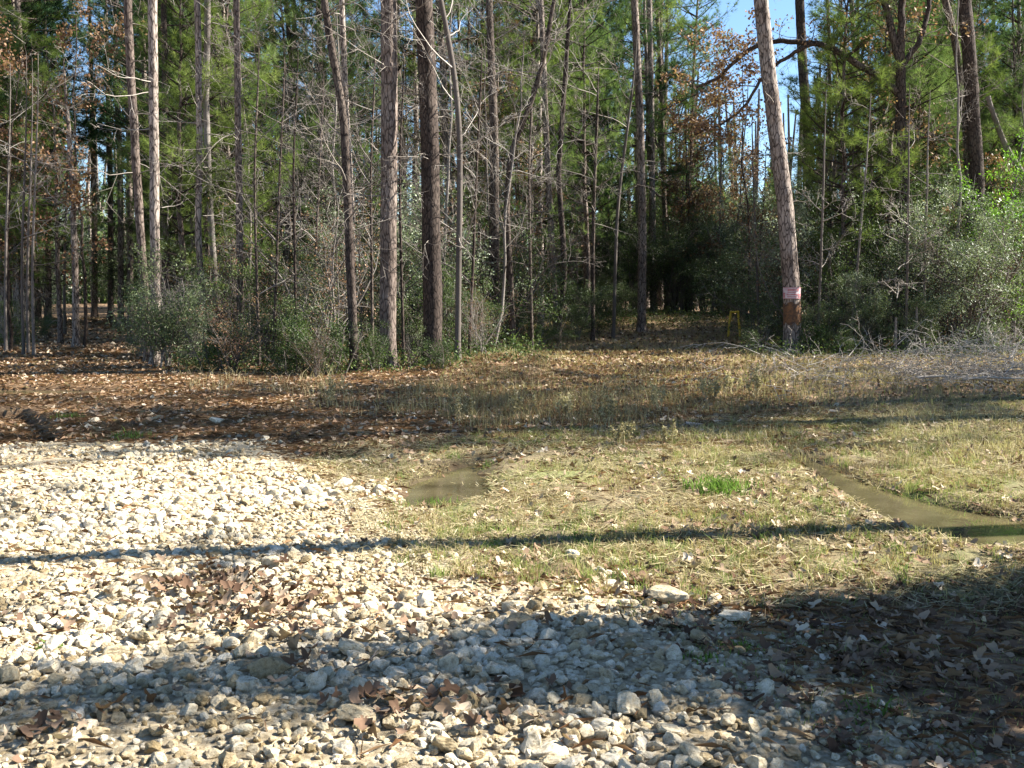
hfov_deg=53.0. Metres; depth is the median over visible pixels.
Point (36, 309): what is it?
pine tree
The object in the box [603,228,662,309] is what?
evergreen shrub
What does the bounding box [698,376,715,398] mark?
dry weed
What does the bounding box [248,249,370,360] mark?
evergreen shrub
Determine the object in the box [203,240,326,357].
evergreen shrub
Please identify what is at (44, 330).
evergreen shrub
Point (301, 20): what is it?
pine tree
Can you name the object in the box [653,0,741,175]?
pine tree
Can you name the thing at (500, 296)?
evergreen shrub
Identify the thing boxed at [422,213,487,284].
evergreen shrub
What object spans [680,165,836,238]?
evergreen shrub
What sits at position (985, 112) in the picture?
young pine
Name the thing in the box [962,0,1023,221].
pine tree
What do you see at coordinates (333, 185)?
bare sapling
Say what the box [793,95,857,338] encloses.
bare sapling
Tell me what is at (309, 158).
young pine
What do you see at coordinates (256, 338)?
shrub
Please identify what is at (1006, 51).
pine tree
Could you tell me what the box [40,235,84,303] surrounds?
evergreen shrub
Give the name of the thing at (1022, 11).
pine tree
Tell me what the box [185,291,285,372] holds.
thicket shrub
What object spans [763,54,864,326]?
young pine
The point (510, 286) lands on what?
hardwood tree
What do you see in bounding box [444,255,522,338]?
thicket shrub
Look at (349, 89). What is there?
young pine
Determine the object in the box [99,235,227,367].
evergreen shrub
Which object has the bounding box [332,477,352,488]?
stone
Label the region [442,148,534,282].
brown leaved oak
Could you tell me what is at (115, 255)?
evergreen shrub
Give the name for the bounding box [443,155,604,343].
thicket shrub
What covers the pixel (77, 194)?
brown leaved oak
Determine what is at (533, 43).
pine tree
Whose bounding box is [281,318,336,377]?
thicket shrub
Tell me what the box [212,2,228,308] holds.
pine tree
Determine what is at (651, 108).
pine tree
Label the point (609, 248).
evergreen shrub
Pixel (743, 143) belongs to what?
bare sapling
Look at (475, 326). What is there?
thicket shrub
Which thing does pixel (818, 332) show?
shrub
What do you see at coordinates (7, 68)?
brown leaved oak
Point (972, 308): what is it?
evergreen shrub
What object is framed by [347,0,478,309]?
pine tree
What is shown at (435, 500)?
grass tuft
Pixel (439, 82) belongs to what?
pine tree
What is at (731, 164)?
pine tree
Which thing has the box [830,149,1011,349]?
evergreen shrub
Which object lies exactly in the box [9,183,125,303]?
evergreen shrub
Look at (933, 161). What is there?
young pine
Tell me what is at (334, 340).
shrub
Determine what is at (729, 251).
evergreen shrub
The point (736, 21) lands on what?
sky
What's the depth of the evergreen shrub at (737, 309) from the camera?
30.66 m
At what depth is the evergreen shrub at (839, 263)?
26.05 m
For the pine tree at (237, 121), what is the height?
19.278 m
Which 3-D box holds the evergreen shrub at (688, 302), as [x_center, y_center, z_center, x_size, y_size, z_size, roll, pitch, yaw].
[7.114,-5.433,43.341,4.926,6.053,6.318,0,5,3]
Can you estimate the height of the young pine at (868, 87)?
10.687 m
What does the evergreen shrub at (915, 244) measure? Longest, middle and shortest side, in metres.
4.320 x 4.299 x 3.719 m
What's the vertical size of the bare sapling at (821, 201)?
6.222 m
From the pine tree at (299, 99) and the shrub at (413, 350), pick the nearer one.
the shrub at (413, 350)
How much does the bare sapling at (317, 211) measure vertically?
7.588 m
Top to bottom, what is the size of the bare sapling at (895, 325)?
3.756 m
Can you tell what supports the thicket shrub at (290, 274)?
on the ground at (740, 705)
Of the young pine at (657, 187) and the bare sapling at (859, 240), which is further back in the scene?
the young pine at (657, 187)
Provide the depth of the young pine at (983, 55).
32.99 m
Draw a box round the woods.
[12,66,995,304]
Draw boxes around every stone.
[209,417,224,422]
[246,656,291,680]
[260,436,269,440]
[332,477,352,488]
[336,703,379,723]
[507,612,533,627]
[565,549,579,558]
[617,690,640,714]
[645,585,688,603]
[707,593,721,602]
[718,610,750,620]
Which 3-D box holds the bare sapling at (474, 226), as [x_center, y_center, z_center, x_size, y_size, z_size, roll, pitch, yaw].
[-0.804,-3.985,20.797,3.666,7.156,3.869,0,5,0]
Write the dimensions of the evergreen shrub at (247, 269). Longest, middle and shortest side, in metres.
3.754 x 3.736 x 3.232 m
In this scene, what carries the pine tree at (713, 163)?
on the ground at (740, 705)
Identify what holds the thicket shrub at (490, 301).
on the ground at (740, 705)
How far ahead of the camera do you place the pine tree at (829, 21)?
29.29 m
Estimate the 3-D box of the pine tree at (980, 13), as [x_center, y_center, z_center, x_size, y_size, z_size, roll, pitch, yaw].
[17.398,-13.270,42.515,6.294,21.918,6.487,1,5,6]
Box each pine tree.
[0,0,62,297]
[0,0,83,330]
[0,0,98,328]
[0,0,111,325]
[0,1,59,241]
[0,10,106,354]
[0,17,29,215]
[0,48,25,99]
[1,0,123,306]
[2,0,76,326]
[3,0,61,320]
[5,0,100,324]
[11,0,97,265]
[22,0,104,320]
[39,0,207,361]
[55,1,136,320]
[57,0,231,322]
[59,1,115,317]
[62,0,147,324]
[64,1,147,267]
[66,0,209,309]
[69,0,189,364]
[82,0,160,325]
[94,0,212,307]
[102,0,279,334]
[111,18,188,228]
[120,0,310,332]
[131,0,218,340]
[135,0,267,326]
[141,0,302,326]
[148,0,246,357]
[161,0,311,356]
[188,0,279,340]
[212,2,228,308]
[223,0,287,334]
[224,3,317,266]
[229,0,315,315]
[230,0,403,328]
[264,0,362,249]
[264,0,421,304]
[270,2,297,286]
[271,0,363,335]
[308,0,380,318]
[312,0,437,367]
[313,0,461,335]
[314,1,419,318]
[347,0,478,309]
[350,0,473,365]
[350,0,530,336]
[402,0,464,119]
[407,0,477,237]
[419,39,500,294]
[438,0,514,253]
[438,0,554,270]
[455,0,602,290]
[465,2,525,299]
[473,0,607,324]
[477,39,528,312]
[479,0,606,333]
[495,1,580,199]
[495,17,590,243]
[500,0,633,280]
[501,0,594,335]
[501,0,645,317]
[505,26,588,254]
[507,0,655,304]
[526,0,644,325]
[551,0,662,299]
[567,5,600,294]
[586,0,726,308]
[590,0,676,242]
[592,0,690,296]
[603,0,700,312]
[609,0,687,331]
[628,0,689,307]
[640,0,698,310]
[642,0,718,306]
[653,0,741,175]
[674,158,718,302]
[679,123,731,217]
[714,118,755,208]
[732,0,813,354]
[750,0,834,331]
[770,0,912,295]
[778,0,883,338]
[793,0,886,258]
[808,0,956,332]
[810,0,894,294]
[854,0,976,180]
[856,0,1009,215]
[862,0,955,107]
[873,0,1004,194]
[890,0,1005,347]
[933,0,1023,329]
[946,0,1023,327]
[953,0,1020,204]
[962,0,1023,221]
[977,0,1022,315]
[981,1,1023,117]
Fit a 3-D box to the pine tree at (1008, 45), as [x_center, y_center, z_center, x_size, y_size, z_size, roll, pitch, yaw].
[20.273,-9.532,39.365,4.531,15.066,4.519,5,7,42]
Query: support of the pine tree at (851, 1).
on the ground at (740, 705)
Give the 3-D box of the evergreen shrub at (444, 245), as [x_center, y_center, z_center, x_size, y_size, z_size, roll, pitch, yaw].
[-2.005,-3.224,24.415,4.400,5.114,4.980,-4,7,-36]
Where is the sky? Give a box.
[41,0,1016,287]
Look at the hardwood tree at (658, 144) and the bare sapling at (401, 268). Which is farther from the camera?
the hardwood tree at (658, 144)
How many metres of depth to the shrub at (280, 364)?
18.59 m
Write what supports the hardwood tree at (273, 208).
on the ground at (740, 705)
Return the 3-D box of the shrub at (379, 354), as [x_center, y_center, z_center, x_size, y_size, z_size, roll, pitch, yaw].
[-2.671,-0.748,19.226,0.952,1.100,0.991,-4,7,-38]
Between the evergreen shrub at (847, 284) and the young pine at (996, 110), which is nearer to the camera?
the evergreen shrub at (847, 284)
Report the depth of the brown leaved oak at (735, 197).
50.47 m
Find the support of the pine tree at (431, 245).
on the ground at (740, 705)
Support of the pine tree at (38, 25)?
on the ground at (740, 705)
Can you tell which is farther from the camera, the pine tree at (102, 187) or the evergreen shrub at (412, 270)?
the pine tree at (102, 187)
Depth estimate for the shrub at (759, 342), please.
24.50 m
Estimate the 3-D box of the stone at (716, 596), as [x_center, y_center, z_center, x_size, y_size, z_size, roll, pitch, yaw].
[1.032,1.092,5.237,0.055,0.036,0.136,3,6,30]
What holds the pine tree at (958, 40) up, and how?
on the ground at (740, 705)
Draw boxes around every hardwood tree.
[182,0,412,258]
[255,0,414,370]
[267,2,373,265]
[272,0,441,334]
[398,0,575,347]
[404,4,508,311]
[410,0,544,288]
[415,0,611,350]
[447,17,534,254]
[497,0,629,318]
[498,0,656,343]
[567,2,657,310]
[594,0,758,310]
[596,5,679,244]
[655,0,993,345]
[792,1,881,221]
[881,0,1023,342]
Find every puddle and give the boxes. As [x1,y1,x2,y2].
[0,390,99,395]
[405,464,488,507]
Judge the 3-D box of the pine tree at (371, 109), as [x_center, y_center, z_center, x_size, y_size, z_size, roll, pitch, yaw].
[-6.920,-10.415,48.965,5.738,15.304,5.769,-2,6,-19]
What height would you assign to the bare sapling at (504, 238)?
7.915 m
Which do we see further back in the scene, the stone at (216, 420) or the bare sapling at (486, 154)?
the bare sapling at (486, 154)
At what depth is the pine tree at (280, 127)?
47.44 m
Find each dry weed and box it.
[324,359,348,405]
[452,394,475,418]
[508,390,536,414]
[553,392,574,416]
[589,390,618,427]
[608,420,635,444]
[647,382,667,410]
[658,418,678,443]
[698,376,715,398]
[713,375,730,397]
[723,371,742,391]
[743,364,765,397]
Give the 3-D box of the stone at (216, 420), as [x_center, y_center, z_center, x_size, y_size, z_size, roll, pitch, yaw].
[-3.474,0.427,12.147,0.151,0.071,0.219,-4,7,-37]
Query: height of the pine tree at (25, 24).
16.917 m
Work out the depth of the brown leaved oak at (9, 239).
31.14 m
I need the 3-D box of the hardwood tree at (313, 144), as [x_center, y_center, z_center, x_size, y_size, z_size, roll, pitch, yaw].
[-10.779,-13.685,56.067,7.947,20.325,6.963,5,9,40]
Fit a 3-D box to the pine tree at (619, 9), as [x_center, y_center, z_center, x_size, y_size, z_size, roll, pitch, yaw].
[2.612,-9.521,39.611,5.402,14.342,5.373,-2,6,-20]
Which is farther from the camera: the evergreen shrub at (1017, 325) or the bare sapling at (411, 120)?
the bare sapling at (411, 120)
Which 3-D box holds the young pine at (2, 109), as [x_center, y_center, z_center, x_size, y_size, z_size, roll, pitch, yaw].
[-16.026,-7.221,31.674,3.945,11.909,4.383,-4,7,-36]
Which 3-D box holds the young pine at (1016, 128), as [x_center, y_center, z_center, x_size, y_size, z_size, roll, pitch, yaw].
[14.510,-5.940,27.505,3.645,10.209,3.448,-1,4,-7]
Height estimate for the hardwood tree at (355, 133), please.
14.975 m
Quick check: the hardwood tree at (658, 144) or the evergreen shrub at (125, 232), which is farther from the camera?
the evergreen shrub at (125, 232)
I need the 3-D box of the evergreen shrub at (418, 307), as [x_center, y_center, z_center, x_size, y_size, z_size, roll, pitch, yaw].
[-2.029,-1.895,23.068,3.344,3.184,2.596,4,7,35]
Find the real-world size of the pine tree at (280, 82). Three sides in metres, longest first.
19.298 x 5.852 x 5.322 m
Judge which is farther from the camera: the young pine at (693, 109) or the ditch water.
the young pine at (693, 109)
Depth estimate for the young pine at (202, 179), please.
39.44 m
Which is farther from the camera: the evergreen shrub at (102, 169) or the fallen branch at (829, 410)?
the evergreen shrub at (102, 169)
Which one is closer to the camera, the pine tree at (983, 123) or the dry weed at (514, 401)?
the dry weed at (514, 401)
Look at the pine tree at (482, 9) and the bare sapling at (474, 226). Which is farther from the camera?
the pine tree at (482, 9)
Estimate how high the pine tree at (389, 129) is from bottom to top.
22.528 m
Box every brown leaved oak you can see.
[0,0,162,346]
[0,5,112,350]
[0,60,45,229]
[0,146,46,334]
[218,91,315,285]
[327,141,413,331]
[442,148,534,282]
[464,69,570,290]
[646,151,705,312]
[655,87,723,307]
[660,113,752,313]
[681,28,783,325]
[717,133,771,231]
[727,135,797,325]
[757,186,794,281]
[809,24,963,292]
[854,100,956,314]
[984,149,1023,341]
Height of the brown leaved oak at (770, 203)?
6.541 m
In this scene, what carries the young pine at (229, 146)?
on the ground at (740, 705)
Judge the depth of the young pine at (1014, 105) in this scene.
31.93 m
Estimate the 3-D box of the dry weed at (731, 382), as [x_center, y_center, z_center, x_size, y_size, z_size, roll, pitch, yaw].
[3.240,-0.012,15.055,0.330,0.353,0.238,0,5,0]
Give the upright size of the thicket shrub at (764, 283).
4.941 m
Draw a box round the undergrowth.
[0,301,1022,374]
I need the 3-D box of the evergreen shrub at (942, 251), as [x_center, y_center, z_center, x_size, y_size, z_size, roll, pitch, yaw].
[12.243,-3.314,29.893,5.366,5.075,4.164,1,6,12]
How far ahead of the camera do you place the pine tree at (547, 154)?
30.40 m
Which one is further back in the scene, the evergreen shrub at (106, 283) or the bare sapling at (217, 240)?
the evergreen shrub at (106, 283)
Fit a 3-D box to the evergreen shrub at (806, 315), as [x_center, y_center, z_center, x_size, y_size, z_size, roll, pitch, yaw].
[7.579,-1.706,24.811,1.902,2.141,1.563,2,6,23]
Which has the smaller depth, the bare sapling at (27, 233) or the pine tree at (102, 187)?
the bare sapling at (27, 233)
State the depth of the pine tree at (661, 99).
45.02 m
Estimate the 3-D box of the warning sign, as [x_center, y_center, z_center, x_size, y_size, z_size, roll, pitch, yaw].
[6.669,-2.159,24.383,0.429,0.270,0.162,0,5,0]
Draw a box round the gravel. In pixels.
[0,428,1023,767]
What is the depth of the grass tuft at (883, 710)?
3.86 m
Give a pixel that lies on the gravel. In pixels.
(108, 656)
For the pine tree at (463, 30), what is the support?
on the ground at (740, 705)
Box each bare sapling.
[0,12,124,353]
[0,42,84,350]
[0,55,108,354]
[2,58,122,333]
[135,4,380,350]
[138,0,372,365]
[147,9,302,321]
[168,0,339,334]
[211,150,234,323]
[213,20,411,362]
[233,2,420,333]
[243,82,298,291]
[248,138,331,313]
[257,34,409,352]
[274,0,420,258]
[282,8,499,357]
[284,0,462,364]
[302,86,374,335]
[320,97,399,347]
[333,1,468,252]
[350,0,550,344]
[352,0,542,361]
[377,0,559,354]
[401,0,584,259]
[437,1,572,343]
[451,71,615,349]
[464,2,602,334]
[472,13,606,352]
[525,7,656,341]
[556,125,636,248]
[565,1,699,338]
[595,76,645,311]
[663,155,713,244]
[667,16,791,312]
[684,23,787,306]
[696,95,759,313]
[729,190,775,329]
[747,112,771,340]
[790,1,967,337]
[790,125,851,326]
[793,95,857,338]
[803,96,875,281]
[819,100,894,344]
[844,90,889,350]
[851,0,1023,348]
[861,80,951,352]
[867,196,922,352]
[877,207,944,351]
[889,90,975,348]
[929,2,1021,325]
[950,52,1023,348]
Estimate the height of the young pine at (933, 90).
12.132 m
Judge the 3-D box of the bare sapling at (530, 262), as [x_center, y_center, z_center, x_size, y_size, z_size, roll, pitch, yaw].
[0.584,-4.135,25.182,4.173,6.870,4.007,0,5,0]
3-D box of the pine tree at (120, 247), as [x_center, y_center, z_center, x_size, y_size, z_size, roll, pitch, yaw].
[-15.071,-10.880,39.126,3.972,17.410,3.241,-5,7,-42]
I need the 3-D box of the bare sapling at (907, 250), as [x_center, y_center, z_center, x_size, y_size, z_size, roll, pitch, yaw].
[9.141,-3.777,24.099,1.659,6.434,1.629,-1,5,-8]
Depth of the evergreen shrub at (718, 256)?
46.15 m
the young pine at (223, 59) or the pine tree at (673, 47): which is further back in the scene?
the pine tree at (673, 47)
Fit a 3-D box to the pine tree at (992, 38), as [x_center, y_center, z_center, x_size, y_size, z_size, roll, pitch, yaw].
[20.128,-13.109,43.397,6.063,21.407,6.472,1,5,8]
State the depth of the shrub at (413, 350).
19.80 m
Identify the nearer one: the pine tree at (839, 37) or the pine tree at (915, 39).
the pine tree at (915, 39)
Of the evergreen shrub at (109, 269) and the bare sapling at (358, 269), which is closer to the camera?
the bare sapling at (358, 269)
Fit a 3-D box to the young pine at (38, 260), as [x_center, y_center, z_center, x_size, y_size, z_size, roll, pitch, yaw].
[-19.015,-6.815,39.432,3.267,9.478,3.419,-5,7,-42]
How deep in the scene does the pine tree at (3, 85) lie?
35.15 m
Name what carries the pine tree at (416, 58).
on the ground at (740, 705)
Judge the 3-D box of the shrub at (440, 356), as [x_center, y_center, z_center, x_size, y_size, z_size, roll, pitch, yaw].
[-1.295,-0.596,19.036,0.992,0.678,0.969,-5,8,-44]
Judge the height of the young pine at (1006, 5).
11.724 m
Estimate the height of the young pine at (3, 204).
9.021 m
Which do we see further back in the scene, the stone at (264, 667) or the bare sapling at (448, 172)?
the bare sapling at (448, 172)
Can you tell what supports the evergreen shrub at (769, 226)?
on the ground at (740, 705)
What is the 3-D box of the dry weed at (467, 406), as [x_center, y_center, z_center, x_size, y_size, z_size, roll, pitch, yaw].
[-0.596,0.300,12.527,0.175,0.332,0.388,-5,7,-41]
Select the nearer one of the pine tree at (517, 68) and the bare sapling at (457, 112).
the bare sapling at (457, 112)
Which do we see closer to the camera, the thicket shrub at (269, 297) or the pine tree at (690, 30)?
the thicket shrub at (269, 297)
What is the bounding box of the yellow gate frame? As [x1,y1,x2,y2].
[727,311,740,337]
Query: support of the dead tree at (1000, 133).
on the ground at (740, 705)
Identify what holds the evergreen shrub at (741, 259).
on the ground at (740, 705)
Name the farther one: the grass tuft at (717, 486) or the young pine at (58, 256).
the young pine at (58, 256)
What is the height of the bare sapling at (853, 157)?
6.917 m
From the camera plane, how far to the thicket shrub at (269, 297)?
27.57 m
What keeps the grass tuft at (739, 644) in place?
on the ground at (740, 705)
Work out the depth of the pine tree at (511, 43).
66.99 m
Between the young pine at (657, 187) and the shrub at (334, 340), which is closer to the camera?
the shrub at (334, 340)
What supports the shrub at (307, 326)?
on the ground at (740, 705)
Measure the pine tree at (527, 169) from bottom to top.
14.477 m
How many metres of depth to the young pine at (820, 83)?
28.31 m
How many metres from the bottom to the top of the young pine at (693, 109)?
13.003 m
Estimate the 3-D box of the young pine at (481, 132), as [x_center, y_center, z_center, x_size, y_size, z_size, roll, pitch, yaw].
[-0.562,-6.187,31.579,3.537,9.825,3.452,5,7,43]
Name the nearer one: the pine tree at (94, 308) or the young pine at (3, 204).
the young pine at (3, 204)
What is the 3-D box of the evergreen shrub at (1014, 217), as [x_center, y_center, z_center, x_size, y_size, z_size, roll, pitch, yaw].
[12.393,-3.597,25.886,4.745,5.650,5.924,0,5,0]
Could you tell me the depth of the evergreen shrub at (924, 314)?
24.21 m
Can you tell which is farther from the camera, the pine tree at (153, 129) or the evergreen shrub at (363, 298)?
the evergreen shrub at (363, 298)
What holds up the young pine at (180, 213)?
on the ground at (740, 705)
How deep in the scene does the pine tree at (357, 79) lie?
44.18 m
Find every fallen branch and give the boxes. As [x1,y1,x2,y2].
[336,648,394,671]
[797,621,883,633]
[828,403,927,413]
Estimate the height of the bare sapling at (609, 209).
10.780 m
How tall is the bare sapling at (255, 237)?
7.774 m
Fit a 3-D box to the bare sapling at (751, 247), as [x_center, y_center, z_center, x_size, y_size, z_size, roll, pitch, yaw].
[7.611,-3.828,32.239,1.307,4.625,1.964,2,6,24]
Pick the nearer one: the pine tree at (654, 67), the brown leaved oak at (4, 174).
the brown leaved oak at (4, 174)
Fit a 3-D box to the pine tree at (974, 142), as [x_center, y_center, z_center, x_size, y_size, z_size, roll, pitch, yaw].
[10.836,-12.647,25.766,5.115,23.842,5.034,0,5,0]
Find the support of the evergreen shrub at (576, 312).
on the ground at (740, 705)
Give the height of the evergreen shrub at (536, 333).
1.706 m
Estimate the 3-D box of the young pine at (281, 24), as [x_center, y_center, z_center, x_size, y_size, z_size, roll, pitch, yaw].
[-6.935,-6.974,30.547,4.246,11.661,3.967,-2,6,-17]
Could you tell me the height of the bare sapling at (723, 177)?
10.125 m
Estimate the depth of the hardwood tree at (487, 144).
43.51 m
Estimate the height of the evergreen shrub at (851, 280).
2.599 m
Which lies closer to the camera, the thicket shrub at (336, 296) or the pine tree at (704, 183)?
the thicket shrub at (336, 296)
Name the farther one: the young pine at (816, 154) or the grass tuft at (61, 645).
the young pine at (816, 154)
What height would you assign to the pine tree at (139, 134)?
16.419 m
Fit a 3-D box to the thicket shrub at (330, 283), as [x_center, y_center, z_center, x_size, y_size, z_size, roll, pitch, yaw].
[-4.079,-2.763,21.636,4.166,4.776,3.560,1,5,8]
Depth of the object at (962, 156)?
31.43 m
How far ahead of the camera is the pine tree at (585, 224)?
34.21 m
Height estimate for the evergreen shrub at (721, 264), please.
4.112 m
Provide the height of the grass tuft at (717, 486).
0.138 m
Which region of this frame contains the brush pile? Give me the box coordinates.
[673,300,1023,402]
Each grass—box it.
[174,311,1023,613]
[298,315,1023,767]
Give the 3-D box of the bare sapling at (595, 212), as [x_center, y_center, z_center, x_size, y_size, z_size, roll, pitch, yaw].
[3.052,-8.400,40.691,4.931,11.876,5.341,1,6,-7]
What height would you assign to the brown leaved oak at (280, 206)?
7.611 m
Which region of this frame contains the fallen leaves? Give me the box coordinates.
[0,309,1023,767]
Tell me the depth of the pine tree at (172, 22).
32.24 m
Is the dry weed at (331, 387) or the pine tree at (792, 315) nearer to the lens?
the dry weed at (331, 387)
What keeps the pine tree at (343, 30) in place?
on the ground at (740, 705)
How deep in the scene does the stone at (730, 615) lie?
4.88 m
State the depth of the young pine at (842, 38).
32.92 m
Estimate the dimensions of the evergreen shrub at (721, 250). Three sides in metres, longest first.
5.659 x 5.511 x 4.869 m
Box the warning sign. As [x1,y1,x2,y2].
[783,287,800,298]
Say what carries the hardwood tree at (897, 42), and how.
on the ground at (740, 705)
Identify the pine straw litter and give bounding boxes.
[0,346,1023,765]
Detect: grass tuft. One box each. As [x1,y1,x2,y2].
[28,639,62,650]
[50,411,83,418]
[103,426,156,443]
[415,496,457,504]
[461,521,536,540]
[544,526,619,551]
[670,470,771,499]
[674,643,724,665]
[719,636,764,654]
[833,685,902,725]
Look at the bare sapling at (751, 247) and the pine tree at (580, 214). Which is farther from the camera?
the pine tree at (580, 214)
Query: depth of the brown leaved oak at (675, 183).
42.08 m
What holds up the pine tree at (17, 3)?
on the ground at (740, 705)
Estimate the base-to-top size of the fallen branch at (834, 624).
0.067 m
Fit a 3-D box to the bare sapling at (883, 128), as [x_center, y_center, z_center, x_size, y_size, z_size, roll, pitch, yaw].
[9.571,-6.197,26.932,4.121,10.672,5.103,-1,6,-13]
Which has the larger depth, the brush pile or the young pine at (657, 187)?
the young pine at (657, 187)
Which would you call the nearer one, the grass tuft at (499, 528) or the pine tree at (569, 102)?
the grass tuft at (499, 528)
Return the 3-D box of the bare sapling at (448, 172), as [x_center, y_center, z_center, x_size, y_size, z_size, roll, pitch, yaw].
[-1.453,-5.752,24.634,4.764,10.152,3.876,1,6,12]
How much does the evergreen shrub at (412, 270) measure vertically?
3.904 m
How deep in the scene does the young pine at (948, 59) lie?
29.19 m
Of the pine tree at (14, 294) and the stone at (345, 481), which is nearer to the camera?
the stone at (345, 481)
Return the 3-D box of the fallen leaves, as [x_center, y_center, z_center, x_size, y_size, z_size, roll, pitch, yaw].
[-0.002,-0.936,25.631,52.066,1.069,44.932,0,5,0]
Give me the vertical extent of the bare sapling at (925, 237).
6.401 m
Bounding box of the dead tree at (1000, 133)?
[986,96,1023,181]
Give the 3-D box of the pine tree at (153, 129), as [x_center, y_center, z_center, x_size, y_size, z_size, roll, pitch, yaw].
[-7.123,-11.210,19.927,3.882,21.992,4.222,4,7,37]
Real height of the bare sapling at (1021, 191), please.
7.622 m
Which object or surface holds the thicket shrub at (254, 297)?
on the ground at (740, 705)
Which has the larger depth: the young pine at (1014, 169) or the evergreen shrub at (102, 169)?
the evergreen shrub at (102, 169)
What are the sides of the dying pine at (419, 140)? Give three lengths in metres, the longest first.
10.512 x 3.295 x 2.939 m
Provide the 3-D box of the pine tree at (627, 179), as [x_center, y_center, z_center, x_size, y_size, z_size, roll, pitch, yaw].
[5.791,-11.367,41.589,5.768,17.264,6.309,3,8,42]
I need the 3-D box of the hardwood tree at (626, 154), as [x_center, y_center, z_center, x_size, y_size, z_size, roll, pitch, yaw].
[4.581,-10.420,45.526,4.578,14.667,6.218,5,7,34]
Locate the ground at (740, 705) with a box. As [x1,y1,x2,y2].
[0,291,1023,767]
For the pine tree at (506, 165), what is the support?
on the ground at (740, 705)
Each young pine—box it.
[0,0,54,336]
[0,34,113,343]
[0,42,65,330]
[0,83,25,284]
[1,115,54,314]
[103,0,202,318]
[108,0,259,353]
[133,114,190,299]
[138,0,305,314]
[144,2,276,351]
[162,0,309,334]
[174,48,242,268]
[213,0,337,336]
[219,42,315,323]
[264,43,336,280]
[265,0,410,317]
[285,0,401,342]
[363,36,444,267]
[440,23,545,264]
[475,42,586,337]
[610,129,661,304]
[631,54,709,294]
[634,94,709,309]
[645,14,736,311]
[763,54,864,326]
[767,4,888,339]
[783,0,928,340]
[795,24,885,259]
[812,0,963,342]
[812,31,925,346]
[859,0,964,301]
[861,40,963,341]
[894,101,962,251]
[895,0,1016,334]
[910,0,1021,259]
[924,10,1022,276]
[953,61,1012,327]
[978,0,1023,324]
[983,17,1023,271]
[985,69,1023,321]
[996,130,1023,241]
[1002,84,1023,181]
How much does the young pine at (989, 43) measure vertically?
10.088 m
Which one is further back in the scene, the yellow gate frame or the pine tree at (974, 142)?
the yellow gate frame
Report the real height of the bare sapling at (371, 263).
7.364 m
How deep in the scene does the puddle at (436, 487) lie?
8.51 m
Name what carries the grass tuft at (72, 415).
on the ground at (740, 705)
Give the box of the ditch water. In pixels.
[800,457,1023,549]
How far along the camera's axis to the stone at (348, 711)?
3.67 m
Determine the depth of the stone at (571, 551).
6.07 m
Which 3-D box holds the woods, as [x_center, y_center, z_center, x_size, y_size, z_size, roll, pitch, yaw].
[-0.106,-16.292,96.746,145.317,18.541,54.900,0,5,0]
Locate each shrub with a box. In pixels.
[0,288,42,345]
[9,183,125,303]
[11,211,115,316]
[12,159,116,306]
[17,304,70,338]
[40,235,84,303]
[54,198,137,303]
[77,193,186,308]
[79,240,124,304]
[80,178,148,312]
[83,230,149,312]
[97,226,139,311]
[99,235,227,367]
[99,238,189,302]
[109,279,185,355]
[124,230,300,350]
[135,227,244,320]
[139,270,233,361]
[160,217,275,324]
[166,239,318,352]
[174,312,269,370]
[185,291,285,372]
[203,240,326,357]
[204,237,282,321]
[208,137,409,362]
[220,238,343,323]
[220,253,291,336]
[237,306,272,362]
[245,244,334,345]
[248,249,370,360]
[251,286,339,373]
[261,342,302,374]
[268,251,364,335]
[273,246,378,349]
[276,306,372,374]
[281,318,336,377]
[282,174,441,346]
[289,260,409,338]
[335,196,410,328]
[337,171,501,347]
[342,160,539,345]
[344,231,484,355]
[344,258,396,326]
[346,318,403,370]
[356,204,487,344]
[357,190,480,321]
[373,185,570,349]
[400,323,431,366]
[419,334,457,368]
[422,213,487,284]
[442,273,509,354]
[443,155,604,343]
[444,239,536,350]
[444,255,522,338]
[445,244,485,342]
[449,276,518,353]
[462,256,541,335]
[465,211,583,341]
[495,289,579,350]
[513,154,661,304]
[527,210,610,319]
[535,318,566,345]
[554,279,616,341]
[555,212,637,313]
[565,281,628,333]
[577,219,637,305]
[578,182,673,309]
[581,191,687,313]
[596,262,637,323]
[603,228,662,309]
[618,184,726,314]
[625,173,751,309]
[625,183,739,312]
[647,187,774,312]
[655,136,794,312]
[656,165,804,314]
[659,224,718,311]
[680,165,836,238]
[690,231,837,337]
[691,218,766,314]
[692,197,765,310]
[696,211,773,314]
[699,185,838,313]
[703,209,800,314]
[717,142,886,336]
[728,194,803,313]
[730,178,898,331]
[731,269,825,345]
[738,318,773,352]
[742,161,965,344]
[782,315,843,354]
[801,268,864,353]
[808,232,881,321]
[826,251,912,352]
[826,325,865,354]
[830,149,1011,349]
[838,187,1022,340]
[838,271,921,353]
[855,210,962,312]
[869,188,963,329]
[872,168,1023,353]
[883,289,958,354]
[898,173,1023,348]
[910,184,1023,345]
[913,128,1023,347]
[958,232,1023,338]
[972,304,1023,354]
[992,213,1023,346]
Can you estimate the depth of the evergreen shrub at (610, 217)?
47.88 m
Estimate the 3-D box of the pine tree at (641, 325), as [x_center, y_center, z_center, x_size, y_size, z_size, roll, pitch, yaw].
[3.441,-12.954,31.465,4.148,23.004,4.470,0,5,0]

